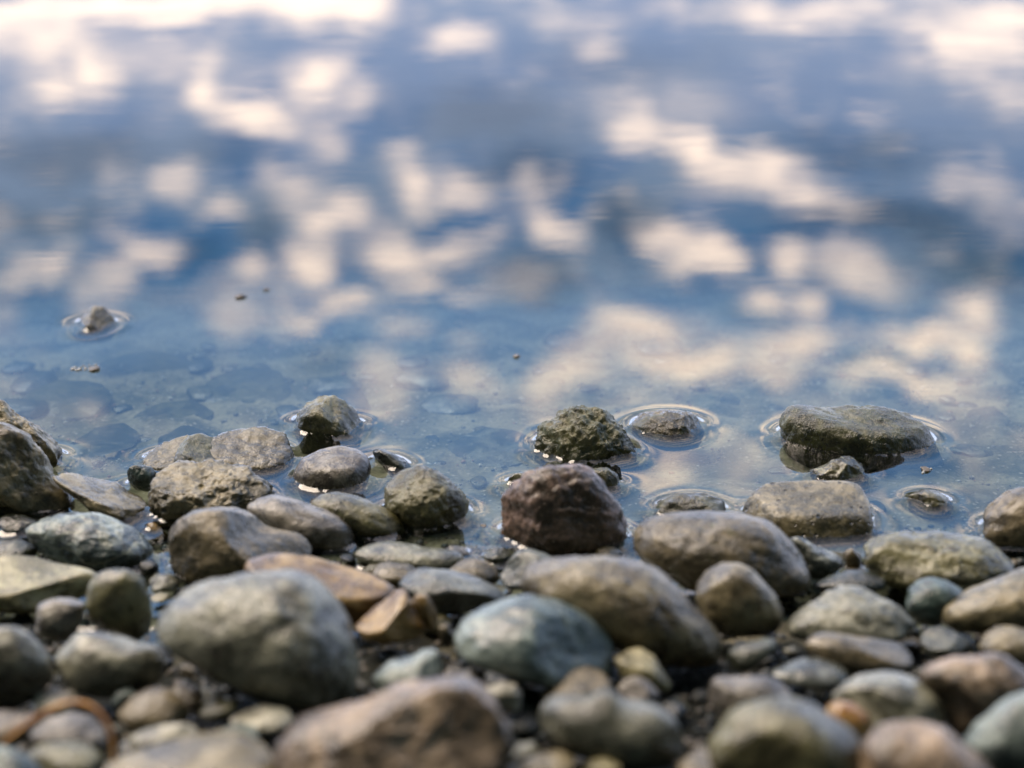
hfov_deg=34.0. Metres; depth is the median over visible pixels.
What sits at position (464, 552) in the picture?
stone
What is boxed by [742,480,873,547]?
stone
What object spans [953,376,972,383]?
submerged pebble
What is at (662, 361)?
submerged pebble
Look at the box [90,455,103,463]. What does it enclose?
submerged stone
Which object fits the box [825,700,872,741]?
stone
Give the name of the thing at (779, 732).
stone
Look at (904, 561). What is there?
stone
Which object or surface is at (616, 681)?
pebble
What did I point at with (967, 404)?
submerged pebble
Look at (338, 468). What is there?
stone
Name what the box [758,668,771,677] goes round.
pebble
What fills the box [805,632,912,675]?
stone
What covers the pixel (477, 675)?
stone
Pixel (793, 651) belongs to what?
stone
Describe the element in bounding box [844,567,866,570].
pebble
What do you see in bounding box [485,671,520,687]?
pebble
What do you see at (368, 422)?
submerged pebble
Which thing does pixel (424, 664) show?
stone
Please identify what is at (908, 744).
stone
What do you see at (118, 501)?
stone
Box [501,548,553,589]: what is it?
stone
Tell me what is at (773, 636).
pebble
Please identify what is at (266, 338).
submerged stone
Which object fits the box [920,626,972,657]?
stone
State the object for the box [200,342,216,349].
submerged pebble
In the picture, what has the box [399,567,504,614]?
stone
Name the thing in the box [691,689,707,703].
pebble
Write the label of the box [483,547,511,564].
stone
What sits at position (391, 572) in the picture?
stone
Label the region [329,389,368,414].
submerged pebble
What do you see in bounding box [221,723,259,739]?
stone
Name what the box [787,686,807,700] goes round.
pebble
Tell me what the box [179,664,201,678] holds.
pebble
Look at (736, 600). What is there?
stone
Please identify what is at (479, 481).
submerged pebble
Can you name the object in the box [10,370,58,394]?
submerged pebble
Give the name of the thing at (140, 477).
stone
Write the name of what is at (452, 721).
stone
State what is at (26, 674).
stone
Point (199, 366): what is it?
submerged pebble
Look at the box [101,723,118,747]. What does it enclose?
pebble
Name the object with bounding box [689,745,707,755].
pebble
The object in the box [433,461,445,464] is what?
submerged pebble
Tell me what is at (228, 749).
stone
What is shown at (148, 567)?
pebble
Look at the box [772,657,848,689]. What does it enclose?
stone
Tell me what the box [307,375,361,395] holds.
submerged pebble
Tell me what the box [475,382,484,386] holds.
submerged pebble
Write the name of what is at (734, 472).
ground
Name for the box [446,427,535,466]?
submerged stone
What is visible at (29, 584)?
stone
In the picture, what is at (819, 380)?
submerged pebble
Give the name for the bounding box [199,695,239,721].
stone
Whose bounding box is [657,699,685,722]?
pebble
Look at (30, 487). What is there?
stone
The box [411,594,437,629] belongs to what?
stone
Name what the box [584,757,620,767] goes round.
stone
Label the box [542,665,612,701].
stone
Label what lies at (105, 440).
submerged stone
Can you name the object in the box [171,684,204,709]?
stone
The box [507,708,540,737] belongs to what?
pebble
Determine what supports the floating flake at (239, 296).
on the water
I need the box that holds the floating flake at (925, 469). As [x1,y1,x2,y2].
[921,466,930,471]
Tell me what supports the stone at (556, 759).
on the ground
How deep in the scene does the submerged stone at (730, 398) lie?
1.38 m
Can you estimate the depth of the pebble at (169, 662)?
0.93 m
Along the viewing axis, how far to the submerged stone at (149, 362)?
1.49 m
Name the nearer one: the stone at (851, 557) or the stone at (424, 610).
the stone at (424, 610)
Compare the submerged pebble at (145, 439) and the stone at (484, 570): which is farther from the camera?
the submerged pebble at (145, 439)
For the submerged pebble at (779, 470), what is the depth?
1.21 m
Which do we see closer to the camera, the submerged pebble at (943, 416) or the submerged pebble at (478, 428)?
the submerged pebble at (478, 428)
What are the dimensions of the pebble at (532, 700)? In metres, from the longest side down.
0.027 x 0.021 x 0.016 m
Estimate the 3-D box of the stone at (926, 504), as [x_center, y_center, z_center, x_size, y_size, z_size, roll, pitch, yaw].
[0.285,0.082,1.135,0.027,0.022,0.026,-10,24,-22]
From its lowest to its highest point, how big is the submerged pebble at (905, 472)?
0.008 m
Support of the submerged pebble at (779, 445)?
on the ground
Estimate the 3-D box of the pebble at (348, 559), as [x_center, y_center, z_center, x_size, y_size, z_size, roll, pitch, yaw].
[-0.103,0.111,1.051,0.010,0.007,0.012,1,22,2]
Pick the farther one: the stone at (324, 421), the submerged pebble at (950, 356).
the submerged pebble at (950, 356)
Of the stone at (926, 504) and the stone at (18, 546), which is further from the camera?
the stone at (926, 504)
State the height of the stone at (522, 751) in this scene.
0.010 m
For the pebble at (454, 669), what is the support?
on the ground
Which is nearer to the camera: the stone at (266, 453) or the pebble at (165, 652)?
the pebble at (165, 652)
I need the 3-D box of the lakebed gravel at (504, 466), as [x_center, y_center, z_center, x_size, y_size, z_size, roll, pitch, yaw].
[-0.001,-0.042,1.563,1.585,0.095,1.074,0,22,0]
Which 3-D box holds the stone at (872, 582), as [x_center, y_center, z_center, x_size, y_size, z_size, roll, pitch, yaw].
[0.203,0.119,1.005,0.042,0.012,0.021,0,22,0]
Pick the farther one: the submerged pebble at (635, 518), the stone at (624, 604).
the submerged pebble at (635, 518)
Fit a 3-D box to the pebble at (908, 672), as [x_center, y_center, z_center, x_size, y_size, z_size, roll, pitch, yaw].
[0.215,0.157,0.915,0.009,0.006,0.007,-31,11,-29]
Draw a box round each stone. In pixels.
[0,399,62,467]
[0,422,74,519]
[0,514,38,539]
[0,538,37,556]
[0,554,97,614]
[0,626,52,710]
[0,710,37,746]
[0,745,40,767]
[24,380,111,419]
[25,512,153,571]
[27,739,100,767]
[29,711,106,751]
[34,597,84,641]
[34,686,80,713]
[52,473,149,526]
[55,631,165,698]
[71,423,139,457]
[72,306,116,343]
[86,569,152,639]
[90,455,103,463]
[97,351,190,374]
[105,451,118,457]
[105,731,271,767]
[111,688,136,709]
[118,687,189,731]
[127,465,155,491]
[128,723,197,751]
[133,399,213,421]
[142,435,189,472]
[147,458,272,527]
[147,522,168,541]
[149,573,178,591]
[151,592,169,602]
[156,569,359,711]
[169,507,311,583]
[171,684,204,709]
[173,433,214,462]
[197,366,290,403]
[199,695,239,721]
[210,426,294,486]
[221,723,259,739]
[230,705,292,735]
[244,553,395,625]
[247,494,356,553]
[255,335,271,344]
[272,675,514,767]
[293,445,370,502]
[294,395,363,454]
[312,492,404,543]
[354,541,464,568]
[356,589,426,644]
[372,649,440,693]
[373,448,410,477]
[373,561,415,582]
[384,465,468,535]
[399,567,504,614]
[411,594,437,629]
[439,623,455,648]
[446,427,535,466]
[446,545,469,557]
[449,557,499,584]
[454,594,613,687]
[458,665,484,683]
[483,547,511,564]
[487,681,521,711]
[500,464,626,557]
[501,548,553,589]
[508,472,523,486]
[509,741,539,764]
[509,750,574,767]
[520,555,723,667]
[534,405,637,477]
[539,688,684,767]
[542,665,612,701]
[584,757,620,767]
[593,467,620,495]
[615,648,670,691]
[618,676,658,701]
[631,409,704,455]
[633,510,810,598]
[653,492,725,515]
[677,752,709,767]
[695,563,782,637]
[708,675,791,720]
[708,696,860,767]
[719,392,739,405]
[728,638,776,671]
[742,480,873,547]
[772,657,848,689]
[779,404,943,474]
[783,645,800,657]
[787,585,914,641]
[790,537,844,579]
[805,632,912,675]
[810,455,869,493]
[816,570,886,592]
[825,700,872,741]
[832,671,945,729]
[843,548,860,567]
[859,720,990,767]
[864,530,1013,592]
[906,577,962,626]
[907,489,953,519]
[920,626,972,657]
[920,652,1023,735]
[940,568,1023,634]
[964,691,1023,767]
[965,406,1007,425]
[979,625,1023,665]
[983,487,1023,554]
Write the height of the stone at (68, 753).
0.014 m
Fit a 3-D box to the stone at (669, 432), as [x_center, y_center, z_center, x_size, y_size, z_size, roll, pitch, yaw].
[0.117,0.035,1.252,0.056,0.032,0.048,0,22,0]
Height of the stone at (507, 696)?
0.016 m
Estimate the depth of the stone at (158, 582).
1.01 m
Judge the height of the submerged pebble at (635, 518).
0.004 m
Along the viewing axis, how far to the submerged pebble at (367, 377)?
1.44 m
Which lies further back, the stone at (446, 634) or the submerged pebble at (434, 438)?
the submerged pebble at (434, 438)
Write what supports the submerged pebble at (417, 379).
on the ground
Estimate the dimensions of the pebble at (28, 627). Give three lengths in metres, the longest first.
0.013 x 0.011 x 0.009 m
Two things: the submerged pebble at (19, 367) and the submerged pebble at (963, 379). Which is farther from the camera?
the submerged pebble at (19, 367)
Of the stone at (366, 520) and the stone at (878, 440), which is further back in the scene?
the stone at (878, 440)
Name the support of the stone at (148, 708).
on the ground
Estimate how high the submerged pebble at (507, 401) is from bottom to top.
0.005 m
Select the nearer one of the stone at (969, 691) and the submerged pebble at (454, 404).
the stone at (969, 691)
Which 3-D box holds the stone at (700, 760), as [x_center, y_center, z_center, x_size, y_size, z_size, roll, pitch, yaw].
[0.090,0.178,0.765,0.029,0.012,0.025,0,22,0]
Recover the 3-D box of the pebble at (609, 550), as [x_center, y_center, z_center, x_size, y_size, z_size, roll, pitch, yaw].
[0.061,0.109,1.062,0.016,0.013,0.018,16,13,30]
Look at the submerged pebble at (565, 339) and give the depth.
1.53 m
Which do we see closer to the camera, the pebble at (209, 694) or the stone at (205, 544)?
the pebble at (209, 694)
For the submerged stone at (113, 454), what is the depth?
1.26 m
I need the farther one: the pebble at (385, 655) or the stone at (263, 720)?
the pebble at (385, 655)
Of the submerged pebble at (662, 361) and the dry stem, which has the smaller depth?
the dry stem
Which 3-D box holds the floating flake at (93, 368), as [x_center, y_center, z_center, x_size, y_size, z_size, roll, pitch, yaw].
[-0.340,-0.013,1.364,0.009,0.003,0.010,0,22,0]
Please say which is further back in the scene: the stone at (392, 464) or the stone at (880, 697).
the stone at (392, 464)
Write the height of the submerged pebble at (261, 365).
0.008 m
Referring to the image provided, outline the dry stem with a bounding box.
[1,700,114,760]
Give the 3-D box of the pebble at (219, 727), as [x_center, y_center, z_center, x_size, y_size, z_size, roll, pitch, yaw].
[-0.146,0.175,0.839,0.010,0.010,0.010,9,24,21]
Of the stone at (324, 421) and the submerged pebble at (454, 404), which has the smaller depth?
the stone at (324, 421)
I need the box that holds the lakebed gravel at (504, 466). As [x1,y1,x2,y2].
[0,284,1023,569]
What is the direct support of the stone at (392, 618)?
on the ground
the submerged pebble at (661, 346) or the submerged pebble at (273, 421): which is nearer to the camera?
the submerged pebble at (273, 421)
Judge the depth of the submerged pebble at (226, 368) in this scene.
1.47 m
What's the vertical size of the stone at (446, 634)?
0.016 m
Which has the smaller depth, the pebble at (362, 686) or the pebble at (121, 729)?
the pebble at (121, 729)
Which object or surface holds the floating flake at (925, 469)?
on the water
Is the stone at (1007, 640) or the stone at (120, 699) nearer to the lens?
the stone at (120, 699)
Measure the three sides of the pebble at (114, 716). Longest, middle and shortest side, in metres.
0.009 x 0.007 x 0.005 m
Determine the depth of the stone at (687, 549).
0.99 m
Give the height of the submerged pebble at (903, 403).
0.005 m
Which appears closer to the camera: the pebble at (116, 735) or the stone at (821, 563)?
the pebble at (116, 735)
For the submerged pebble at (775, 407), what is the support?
on the ground
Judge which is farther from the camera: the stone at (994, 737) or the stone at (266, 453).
the stone at (266, 453)
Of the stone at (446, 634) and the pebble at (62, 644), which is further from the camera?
the pebble at (62, 644)
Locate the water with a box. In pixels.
[0,0,1023,479]
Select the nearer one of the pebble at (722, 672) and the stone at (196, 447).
the pebble at (722, 672)
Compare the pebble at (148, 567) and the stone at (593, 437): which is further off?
the stone at (593, 437)
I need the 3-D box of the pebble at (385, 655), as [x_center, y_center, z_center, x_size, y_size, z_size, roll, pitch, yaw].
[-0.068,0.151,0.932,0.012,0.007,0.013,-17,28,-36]
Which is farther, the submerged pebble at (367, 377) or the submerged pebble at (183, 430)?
the submerged pebble at (367, 377)
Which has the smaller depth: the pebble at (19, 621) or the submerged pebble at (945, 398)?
the pebble at (19, 621)
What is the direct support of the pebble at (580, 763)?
on the ground
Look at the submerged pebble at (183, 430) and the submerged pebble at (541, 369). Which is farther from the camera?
the submerged pebble at (541, 369)
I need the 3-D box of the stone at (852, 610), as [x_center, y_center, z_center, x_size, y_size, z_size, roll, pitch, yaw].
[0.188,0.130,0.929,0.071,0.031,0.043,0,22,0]
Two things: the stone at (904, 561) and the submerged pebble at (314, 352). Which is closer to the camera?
the stone at (904, 561)
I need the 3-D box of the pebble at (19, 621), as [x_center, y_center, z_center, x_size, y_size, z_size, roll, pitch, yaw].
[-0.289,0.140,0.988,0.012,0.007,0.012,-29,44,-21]
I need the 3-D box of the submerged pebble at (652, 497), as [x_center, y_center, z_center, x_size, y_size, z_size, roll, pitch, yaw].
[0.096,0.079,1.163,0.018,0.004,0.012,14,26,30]
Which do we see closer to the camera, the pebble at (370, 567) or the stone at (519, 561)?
the stone at (519, 561)
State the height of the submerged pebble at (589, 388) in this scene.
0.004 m
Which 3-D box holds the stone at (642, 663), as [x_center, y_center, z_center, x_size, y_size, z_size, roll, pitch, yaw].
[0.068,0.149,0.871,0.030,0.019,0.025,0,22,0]
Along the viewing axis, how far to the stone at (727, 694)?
0.83 m
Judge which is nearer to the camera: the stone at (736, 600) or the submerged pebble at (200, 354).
the stone at (736, 600)
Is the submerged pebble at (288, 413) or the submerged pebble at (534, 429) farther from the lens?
the submerged pebble at (288, 413)
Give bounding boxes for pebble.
[0,361,35,374]
[2,398,48,419]
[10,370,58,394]
[10,614,31,627]
[21,623,37,637]
[46,714,61,718]
[60,641,68,647]
[72,699,82,711]
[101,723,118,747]
[110,709,120,720]
[111,722,132,737]
[112,404,132,412]
[115,734,133,758]
[123,733,132,739]
[134,457,144,464]
[138,560,158,574]
[140,437,151,441]
[153,644,170,657]
[158,425,211,445]
[165,657,173,668]
[176,587,186,595]
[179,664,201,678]
[186,385,213,400]
[187,359,213,373]
[187,716,200,728]
[190,351,207,358]
[194,688,214,710]
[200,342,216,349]
[211,723,227,731]
[220,365,236,371]
[220,686,234,693]
[250,363,270,369]
[269,419,277,423]
[275,405,299,421]
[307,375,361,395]
[308,348,320,355]
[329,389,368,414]
[340,554,356,564]
[355,678,368,692]
[358,373,377,380]
[358,415,375,431]
[362,563,376,574]
[377,648,401,663]
[386,656,401,662]
[392,368,448,390]
[396,356,428,368]
[420,393,477,414]
[424,612,453,636]
[425,435,438,441]
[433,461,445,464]
[443,664,464,675]
[450,614,465,628]
[470,475,486,487]
[474,426,485,430]
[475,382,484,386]
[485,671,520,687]
[499,398,520,403]
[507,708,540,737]
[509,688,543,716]
[509,731,516,742]
[531,426,537,432]
[532,364,566,374]
[543,328,581,351]
[574,757,588,767]
[580,384,598,392]
[594,545,622,556]
[611,677,624,688]
[625,514,647,522]
[636,336,681,356]
[639,492,662,501]
[653,359,672,365]
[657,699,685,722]
[670,698,689,713]
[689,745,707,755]
[690,382,706,389]
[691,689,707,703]
[715,669,729,676]
[722,642,727,653]
[757,655,775,666]
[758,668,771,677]
[763,442,783,448]
[764,633,775,638]
[768,466,791,473]
[769,404,783,410]
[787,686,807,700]
[812,377,826,384]
[813,357,830,364]
[823,690,833,703]
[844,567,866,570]
[869,500,885,512]
[890,469,929,477]
[895,400,908,405]
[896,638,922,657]
[903,361,929,375]
[904,667,912,674]
[910,665,926,681]
[937,394,955,402]
[937,412,955,421]
[946,354,955,357]
[950,443,992,457]
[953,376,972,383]
[956,402,977,407]
[959,633,972,641]
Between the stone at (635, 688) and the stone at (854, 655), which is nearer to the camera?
the stone at (635, 688)
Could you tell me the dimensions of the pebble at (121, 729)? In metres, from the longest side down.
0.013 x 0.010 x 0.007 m
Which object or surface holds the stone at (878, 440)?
on the ground
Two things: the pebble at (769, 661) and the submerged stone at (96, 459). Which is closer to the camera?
the pebble at (769, 661)
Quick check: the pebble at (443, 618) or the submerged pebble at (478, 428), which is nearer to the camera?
the pebble at (443, 618)
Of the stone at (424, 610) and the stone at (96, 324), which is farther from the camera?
the stone at (96, 324)
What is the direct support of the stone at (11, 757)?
on the ground
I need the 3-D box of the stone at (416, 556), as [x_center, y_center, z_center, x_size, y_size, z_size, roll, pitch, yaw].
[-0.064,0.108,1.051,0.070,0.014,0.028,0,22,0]
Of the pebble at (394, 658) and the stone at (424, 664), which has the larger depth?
the pebble at (394, 658)
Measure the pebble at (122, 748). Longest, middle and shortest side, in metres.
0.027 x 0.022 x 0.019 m
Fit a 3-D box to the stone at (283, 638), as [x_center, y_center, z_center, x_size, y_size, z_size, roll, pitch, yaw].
[-0.131,0.132,0.865,0.104,0.072,0.078,0,22,0]
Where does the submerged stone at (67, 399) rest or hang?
on the ground
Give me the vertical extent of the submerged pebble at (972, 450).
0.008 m
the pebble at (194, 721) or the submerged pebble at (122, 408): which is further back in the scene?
the submerged pebble at (122, 408)
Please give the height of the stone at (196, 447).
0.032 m
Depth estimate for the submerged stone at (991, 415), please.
1.34 m
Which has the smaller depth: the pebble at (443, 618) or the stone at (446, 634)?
the stone at (446, 634)
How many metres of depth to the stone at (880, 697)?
0.82 m
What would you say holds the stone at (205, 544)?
on the ground
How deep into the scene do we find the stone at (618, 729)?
0.77 m
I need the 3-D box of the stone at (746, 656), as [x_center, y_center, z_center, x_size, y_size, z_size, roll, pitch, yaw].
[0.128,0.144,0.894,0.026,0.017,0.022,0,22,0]
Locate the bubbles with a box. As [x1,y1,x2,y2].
[70,364,96,371]
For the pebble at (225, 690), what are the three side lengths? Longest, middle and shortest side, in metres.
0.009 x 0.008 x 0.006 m
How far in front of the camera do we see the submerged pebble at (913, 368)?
1.46 m
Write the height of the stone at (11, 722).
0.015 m
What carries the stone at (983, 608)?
on the ground
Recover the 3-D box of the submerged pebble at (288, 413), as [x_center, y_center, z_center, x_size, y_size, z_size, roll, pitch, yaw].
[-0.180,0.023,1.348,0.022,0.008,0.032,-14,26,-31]
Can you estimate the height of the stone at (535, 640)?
0.049 m
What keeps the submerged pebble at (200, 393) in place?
on the ground
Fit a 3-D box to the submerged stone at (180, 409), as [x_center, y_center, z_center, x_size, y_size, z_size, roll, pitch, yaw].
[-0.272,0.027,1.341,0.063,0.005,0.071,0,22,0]
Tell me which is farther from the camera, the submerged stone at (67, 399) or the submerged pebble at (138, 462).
the submerged stone at (67, 399)
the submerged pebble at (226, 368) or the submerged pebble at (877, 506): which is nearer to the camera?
the submerged pebble at (877, 506)
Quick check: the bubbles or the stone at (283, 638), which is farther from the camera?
the bubbles
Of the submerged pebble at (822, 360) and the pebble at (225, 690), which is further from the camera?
the submerged pebble at (822, 360)
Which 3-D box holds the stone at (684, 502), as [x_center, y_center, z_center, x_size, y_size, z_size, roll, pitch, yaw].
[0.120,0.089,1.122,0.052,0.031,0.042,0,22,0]
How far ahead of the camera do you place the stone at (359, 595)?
0.96 m
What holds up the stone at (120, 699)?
on the ground
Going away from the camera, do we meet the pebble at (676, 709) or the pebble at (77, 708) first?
the pebble at (676, 709)
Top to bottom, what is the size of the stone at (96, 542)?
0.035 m
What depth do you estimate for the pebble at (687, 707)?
0.87 m
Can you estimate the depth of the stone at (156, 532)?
1.09 m
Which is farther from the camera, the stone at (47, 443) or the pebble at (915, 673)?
the stone at (47, 443)
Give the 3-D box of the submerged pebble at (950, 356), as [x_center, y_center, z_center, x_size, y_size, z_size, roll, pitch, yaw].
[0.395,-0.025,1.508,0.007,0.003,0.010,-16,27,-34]
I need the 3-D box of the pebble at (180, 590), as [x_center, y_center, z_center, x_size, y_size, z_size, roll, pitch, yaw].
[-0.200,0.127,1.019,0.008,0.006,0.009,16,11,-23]
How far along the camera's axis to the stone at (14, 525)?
1.09 m
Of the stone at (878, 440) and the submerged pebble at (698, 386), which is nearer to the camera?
the stone at (878, 440)
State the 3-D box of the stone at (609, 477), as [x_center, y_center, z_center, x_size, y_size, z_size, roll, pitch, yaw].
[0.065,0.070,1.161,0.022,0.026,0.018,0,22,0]
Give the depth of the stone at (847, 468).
1.17 m
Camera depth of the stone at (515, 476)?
1.16 m
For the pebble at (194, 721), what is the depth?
0.86 m
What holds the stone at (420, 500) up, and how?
on the ground
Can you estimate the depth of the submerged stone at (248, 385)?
1.41 m
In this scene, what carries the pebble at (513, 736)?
on the ground
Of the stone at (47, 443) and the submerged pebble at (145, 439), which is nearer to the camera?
the stone at (47, 443)
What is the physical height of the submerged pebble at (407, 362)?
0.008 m
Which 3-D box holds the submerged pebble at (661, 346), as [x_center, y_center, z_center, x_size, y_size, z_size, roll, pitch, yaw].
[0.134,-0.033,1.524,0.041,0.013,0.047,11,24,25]
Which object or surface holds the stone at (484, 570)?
on the ground
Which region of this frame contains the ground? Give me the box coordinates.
[0,284,1023,767]
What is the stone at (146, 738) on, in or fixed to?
on the ground
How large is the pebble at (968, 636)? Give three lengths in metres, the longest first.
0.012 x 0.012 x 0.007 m
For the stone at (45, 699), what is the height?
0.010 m
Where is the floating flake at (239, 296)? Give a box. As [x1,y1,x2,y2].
[235,294,246,299]
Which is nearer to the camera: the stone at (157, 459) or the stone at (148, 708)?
the stone at (148, 708)
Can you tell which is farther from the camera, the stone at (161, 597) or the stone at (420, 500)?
the stone at (420, 500)
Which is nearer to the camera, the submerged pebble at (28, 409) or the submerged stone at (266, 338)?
the submerged pebble at (28, 409)
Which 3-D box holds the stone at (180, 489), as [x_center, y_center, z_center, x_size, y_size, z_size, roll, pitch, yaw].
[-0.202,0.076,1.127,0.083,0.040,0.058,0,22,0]
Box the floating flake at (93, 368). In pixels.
[89,366,99,371]
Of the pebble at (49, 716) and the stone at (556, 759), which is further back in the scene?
the pebble at (49, 716)
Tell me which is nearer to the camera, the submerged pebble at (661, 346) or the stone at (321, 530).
the stone at (321, 530)
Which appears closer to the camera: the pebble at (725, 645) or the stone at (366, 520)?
the pebble at (725, 645)
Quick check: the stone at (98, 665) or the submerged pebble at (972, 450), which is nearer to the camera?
the stone at (98, 665)
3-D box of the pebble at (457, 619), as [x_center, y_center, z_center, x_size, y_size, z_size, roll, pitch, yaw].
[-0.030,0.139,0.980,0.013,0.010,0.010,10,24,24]
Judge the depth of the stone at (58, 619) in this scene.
0.94 m
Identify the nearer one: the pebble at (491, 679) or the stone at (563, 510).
the pebble at (491, 679)
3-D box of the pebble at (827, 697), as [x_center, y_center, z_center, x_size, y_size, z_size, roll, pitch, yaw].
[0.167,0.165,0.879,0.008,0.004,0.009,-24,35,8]

